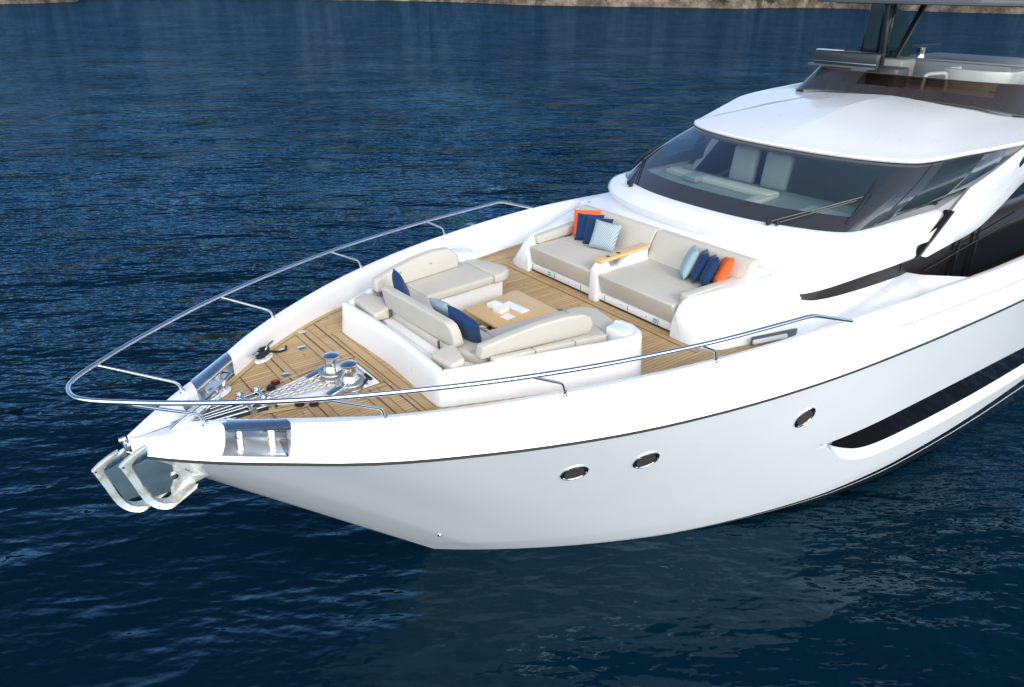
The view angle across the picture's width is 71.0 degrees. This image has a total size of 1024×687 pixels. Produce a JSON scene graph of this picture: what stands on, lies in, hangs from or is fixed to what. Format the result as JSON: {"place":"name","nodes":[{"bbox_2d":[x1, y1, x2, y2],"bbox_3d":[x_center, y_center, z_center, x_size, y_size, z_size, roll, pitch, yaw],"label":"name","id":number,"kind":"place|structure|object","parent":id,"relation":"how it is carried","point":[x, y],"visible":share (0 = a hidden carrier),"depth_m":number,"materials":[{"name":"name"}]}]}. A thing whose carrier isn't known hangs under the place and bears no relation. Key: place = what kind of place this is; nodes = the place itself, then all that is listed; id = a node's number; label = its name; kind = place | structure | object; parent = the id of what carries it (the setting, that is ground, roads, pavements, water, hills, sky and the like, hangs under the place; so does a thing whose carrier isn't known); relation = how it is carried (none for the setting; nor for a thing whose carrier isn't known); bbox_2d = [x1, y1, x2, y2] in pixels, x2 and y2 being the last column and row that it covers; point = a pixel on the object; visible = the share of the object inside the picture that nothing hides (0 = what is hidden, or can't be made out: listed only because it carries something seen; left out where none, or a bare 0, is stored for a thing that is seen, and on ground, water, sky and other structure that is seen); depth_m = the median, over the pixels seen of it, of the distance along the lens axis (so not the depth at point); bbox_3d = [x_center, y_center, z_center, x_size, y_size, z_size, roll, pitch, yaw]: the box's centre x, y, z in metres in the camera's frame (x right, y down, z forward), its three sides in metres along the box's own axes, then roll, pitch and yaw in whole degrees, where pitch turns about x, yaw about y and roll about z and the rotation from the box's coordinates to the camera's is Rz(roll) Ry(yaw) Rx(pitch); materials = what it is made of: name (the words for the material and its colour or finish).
{"place":"outdoors","nodes":[
{"label":"outdoors","id":0,"kind":"place"},
{"bbox_2d":[0,0,1023,686],"bbox_3d":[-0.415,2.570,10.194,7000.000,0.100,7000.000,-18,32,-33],"label":"water","id":1,"kind":"structure","parent":0,"point":[162,160],"depth_m":14.71,"materials":[{"name":"blue liquid"}]},
{"bbox_2d":[65,0,1023,548],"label":"yacht","id":2,"kind":"object","parent":1,"relation":"on","point":[855,318],"visible":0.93,"depth_m":9.16,"materials":[{"name":"white"}]},
{"bbox_2d":[91,406,191,511],"bbox_3d":[-3.569,1.156,7.064,0.985,1.058,0.332,-18,32,-33],"label":"anchor","id":3,"kind":"object","parent":2,"relation":"attached to","point":[108,472],"visible":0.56,"depth_m":6.93,"materials":[{"name":"silver metal"}]},
{"bbox_2d":[119,393,221,508],"bbox_3d":[-3.183,1.074,6.832,0.985,1.058,0.332,-18,32,-33],"label":"anchor","id":4,"kind":"object","parent":2,"relation":"attached to","point":[155,477],"visible":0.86,"depth_m":6.79,"materials":[{"name":"silver metal"}]},
{"bbox_2d":[256,345,286,358],"bbox_3d":[-2.789,0.077,8.301,0.131,0.120,0.452,16,30,28],"label":"mooring rope","id":5,"kind":"object","parent":2,"relation":"on","point":[262,353],"visible":0.98,"depth_m":8.21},
{"bbox_2d":[267,376,320,395],"bbox_3d":[-2.295,0.449,7.561,0.664,0.064,0.047,-17,31,-32],"label":"anchor chain","id":6,"kind":"object","parent":2,"relation":"on","point":[295,385],"visible":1,"depth_m":7.55,"materials":[{"name":"metal"}]},
{"bbox_2d":[268,382,330,398],"bbox_3d":[-2.209,0.498,7.462,0.672,0.064,0.047,-13,29,-26],"label":"anchor chain","id":7,"kind":"object","parent":2,"relation":"on","point":[300,390],"visible":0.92,"depth_m":7.46,"materials":[{"name":"metal"}]},
{"bbox_2d":[356,367,372,379],"bbox_3d":[-1.668,0.302,7.946,0.044,0.044,0.451,-18,32,-33],"label":"winch handle","id":8,"kind":"object","parent":2,"relation":"on","point":[366,375],"visible":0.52,"depth_m":7.85,"materials":[{"name":"silver metal"}]},
{"bbox_2d":[392,268,409,295],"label":"cushion","id":9,"kind":"object","parent":2,"relation":"on","point":[399,284],"visible":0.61,"depth_m":8.47,"materials":[{"name":"blue fabric"}]},
{"bbox_2d":[429,298,450,317],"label":"cushion","id":10,"kind":"object","parent":2,"relation":"on","point":[439,306],"visible":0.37,"depth_m":7.90,"materials":[{"name":"blue fabric"}]},
{"bbox_2d":[447,305,481,342],"bbox_3d":[-0.507,-0.185,7.744,0.440,0.440,0.143,34,67,21],"label":"cushion","id":11,"kind":"object","parent":2,"relation":"on","point":[469,327],"visible":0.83,"depth_m":7.61,"materials":[{"name":"blue fabric"}]},
{"bbox_2d":[466,290,559,331],"bbox_3d":[-0.024,-0.307,8.991,0.920,0.272,0.913,-18,32,-33],"label":"coffee table","id":12,"kind":"object","parent":2,"relation":"on","point":[483,312],"visible":0.54,"depth_m":8.90,"materials":[{"name":"brown wood"}]},
{"bbox_2d":[487,300,501,308],"bbox_3d":[-0.223,-0.488,8.992,0.120,0.045,0.150,24,35,39],"label":"box","id":13,"kind":"object","parent":12,"relation":"on","point":[494,303],"visible":0.89,"depth_m":8.96,"materials":[{"name":"white"}]},
{"bbox_2d":[493,304,508,313],"bbox_3d":[-0.135,-0.424,8.859,0.130,0.050,0.160,24,35,39],"label":"box","id":14,"kind":"object","parent":12,"relation":"on","point":[500,309],"visible":1,"depth_m":8.82,"materials":[{"name":"white"}]},
{"bbox_2d":[500,313,515,319],"bbox_3d":[-0.052,-0.326,8.712,0.130,0.006,0.150,24,35,39],"label":"card","id":15,"kind":"object","parent":12,"relation":"on","point":[508,316],"visible":1,"depth_m":8.71,"materials":[{"name":"white paper"}]},
{"bbox_2d":[503,301,528,313],"bbox_3d":[0.042,-0.452,8.954,0.130,0.020,0.360,-22,34,-38],"label":"booklet","id":16,"kind":"object","parent":12,"relation":"on","point":[515,307],"visible":0.88,"depth_m":8.92,"materials":[{"name":"white paper"}]},
{"bbox_2d":[572,209,600,235],"bbox_3d":[1.151,-1.855,11.073,0.420,0.420,0.144,5,1,17],"label":"cushion","id":17,"kind":"object","parent":2,"relation":"on","point":[592,212],"visible":0.34,"depth_m":11.06,"materials":[{"name":"orange fabric"}]},
{"bbox_2d":[574,213,603,239],"bbox_3d":[1.171,-1.756,10.873,0.420,0.420,0.141,9,3,22],"label":"cushion","id":18,"kind":"object","parent":2,"relation":"on","point":[581,226],"visible":0.48,"depth_m":10.85,"materials":[{"name":"blue fabric"}]},
{"bbox_2d":[582,216,613,243],"bbox_3d":[1.281,-1.669,10.700,0.420,0.420,0.146,12,5,26],"label":"cushion","id":19,"kind":"object","parent":2,"relation":"on","point":[590,224],"visible":0.4,"depth_m":10.69,"materials":[{"name":"blue fabric"}]},
{"bbox_2d":[588,219,621,252],"bbox_3d":[1.359,-1.573,10.506,0.420,0.420,0.141,20,7,29],"label":"cushion","id":20,"kind":"object","parent":2,"relation":"on","point":[604,235],"visible":0.99,"depth_m":10.44,"materials":[{"name":"blue fabric"}]},
{"bbox_2d":[680,244,698,278],"bbox_3d":[2.354,-1.085,9.517,0.141,0.420,0.420,24,21,2],"label":"cushion","id":21,"kind":"object","parent":2,"relation":"on","point":[691,257],"visible":1,"depth_m":9.37,"materials":[{"name":"blue fabric"}]},
{"bbox_2d":[643,131,736,168],"bbox_3d":[3.614,-3.976,13.519,0.439,0.921,3.679,23,34,38],"label":"side window","id":22,"kind":"structure","parent":2,"relation":"in","point":[721,147],"depth_m":13.49,"materials":[{"name":"black glass"}]},
{"bbox_2d":[690,249,709,282],"bbox_3d":[2.467,-1.024,9.419,0.144,0.420,0.420,27,20,4],"label":"cushion","id":23,"kind":"object","parent":2,"relation":"on","point":[700,265],"visible":0.88,"depth_m":9.26,"materials":[{"name":"blue fabric"}]},
{"bbox_2d":[699,254,719,285],"bbox_3d":[2.554,-0.950,9.292,0.143,0.420,0.420,27,16,4],"label":"cushion","id":24,"kind":"object","parent":2,"relation":"on","point":[708,272],"visible":0.9,"depth_m":9.13,"materials":[{"name":"blue fabric"}]},
{"bbox_2d":[711,257,734,282],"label":"cushion","id":25,"kind":"object","parent":2,"relation":"on","point":[724,269],"visible":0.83,"depth_m":9.06,"materials":[{"name":"orange fabric"}]},
{"bbox_2d":[695,137,769,184],"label":"saloon window","id":26,"kind":"structure","parent":2,"relation":"in","point":[716,164],"depth_m":14.39,"materials":[{"name":"black"}]},
{"bbox_2d":[827,348,1023,447],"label":"hull window","id":27,"kind":"structure","parent":2,"relation":"in","point":[952,394],"depth_m":11.04,"materials":[{"name":"black glass"}]},
{"bbox_2d":[870,145,1023,227],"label":"side window","id":28,"kind":"structure","parent":2,"relation":"in","point":[991,160],"depth_m":10.36,"materials":[{"name":"black glass"}]},
{"bbox_2d":[915,182,1023,276],"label":"saloon window","id":29,"kind":"structure","parent":2,"relation":"in","point":[1004,244],"depth_m":11.86,"materials":[{"name":"black glass"}]},
{"bbox_2d":[0,0,1023,13],"bbox_3d":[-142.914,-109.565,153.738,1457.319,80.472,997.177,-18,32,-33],"label":"rocky shore","id":30,"kind":"structure","parent":0,"point":[738,4],"depth_m":358.26,"materials":[{"name":"grey stone"}]},
{"bbox_2d":[916,47,926,57],"bbox_3d":[8.723,-6.209,15.301,0.180,0.200,0.180,-18,32,-33],"label":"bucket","id":31,"kind":"object","parent":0,"point":[920,52],"visible":1,"depth_m":15.25,"materials":[{"name":"silver metal"}]}
]}

